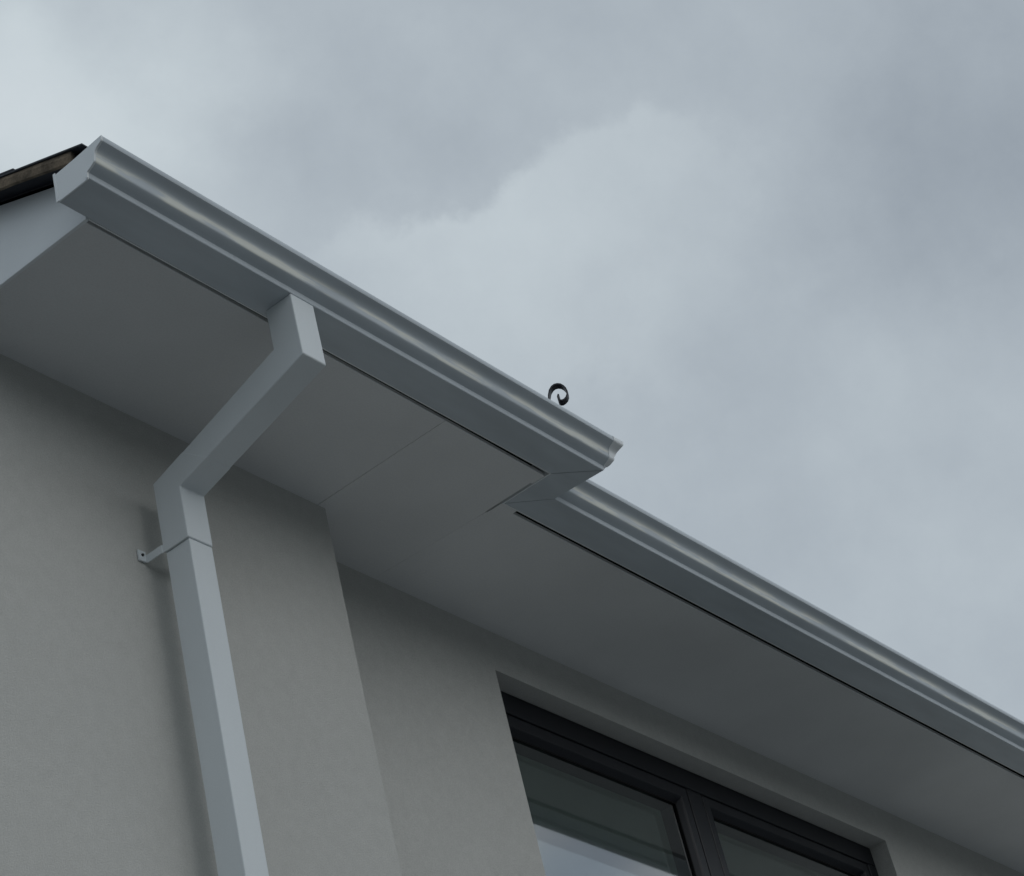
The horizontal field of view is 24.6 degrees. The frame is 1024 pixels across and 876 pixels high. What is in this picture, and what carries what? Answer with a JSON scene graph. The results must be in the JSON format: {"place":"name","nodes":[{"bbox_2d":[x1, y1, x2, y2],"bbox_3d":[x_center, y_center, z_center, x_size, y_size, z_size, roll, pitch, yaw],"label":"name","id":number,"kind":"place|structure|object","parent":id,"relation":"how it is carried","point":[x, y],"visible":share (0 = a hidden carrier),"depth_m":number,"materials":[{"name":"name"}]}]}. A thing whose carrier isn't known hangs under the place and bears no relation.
{"place":"outdoors","nodes":[
{"label":"outdoors","id":0,"kind":"place"},
{"bbox_2d":[0,0,1023,721],"label":"sky","id":1,"kind":"structure","parent":0,"point":[772,251],"materials":[{"name":"grey"}]},
{"label":"ground","id":2,"kind":"structure","parent":0,"visible":0},
{"bbox_2d":[0,143,1023,875],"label":"house","id":3,"kind":"structure","parent":2,"relation":"on","point":[446,661],"depth_m":4.84,"materials":[{"name":"paint"}]},
{"bbox_2d":[137,294,325,875],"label":"downpipe","id":4,"kind":"object","parent":3,"relation":"attached to","point":[280,379],"visible":1,"depth_m":4.31,"materials":[{"name":"plastic"}]},
{"bbox_2d":[53,135,1023,773],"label":"rain gutter","id":5,"kind":"object","parent":3,"relation":"attached to","point":[117,189],"visible":0.99,"depth_m":4.91,"materials":[{"name":"plastic"}]},
{"bbox_2d":[548,383,568,405],"bbox_3d":[0.106,-0.064,5.129,0.052,0.121,0.026,-16,-34,1],"label":"iron scroll","id":6,"kind":"object","parent":3,"relation":"on","point":[562,402],"visible":0.77,"depth_m":5.14,"materials":[{"name":"black metal"}]},
{"bbox_2d":[500,691,878,875],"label":"window","id":7,"kind":"structure","parent":3,"relation":"in","point":[694,808],"depth_m":6.01,"materials":[{"name":"plastic"}]}
]}

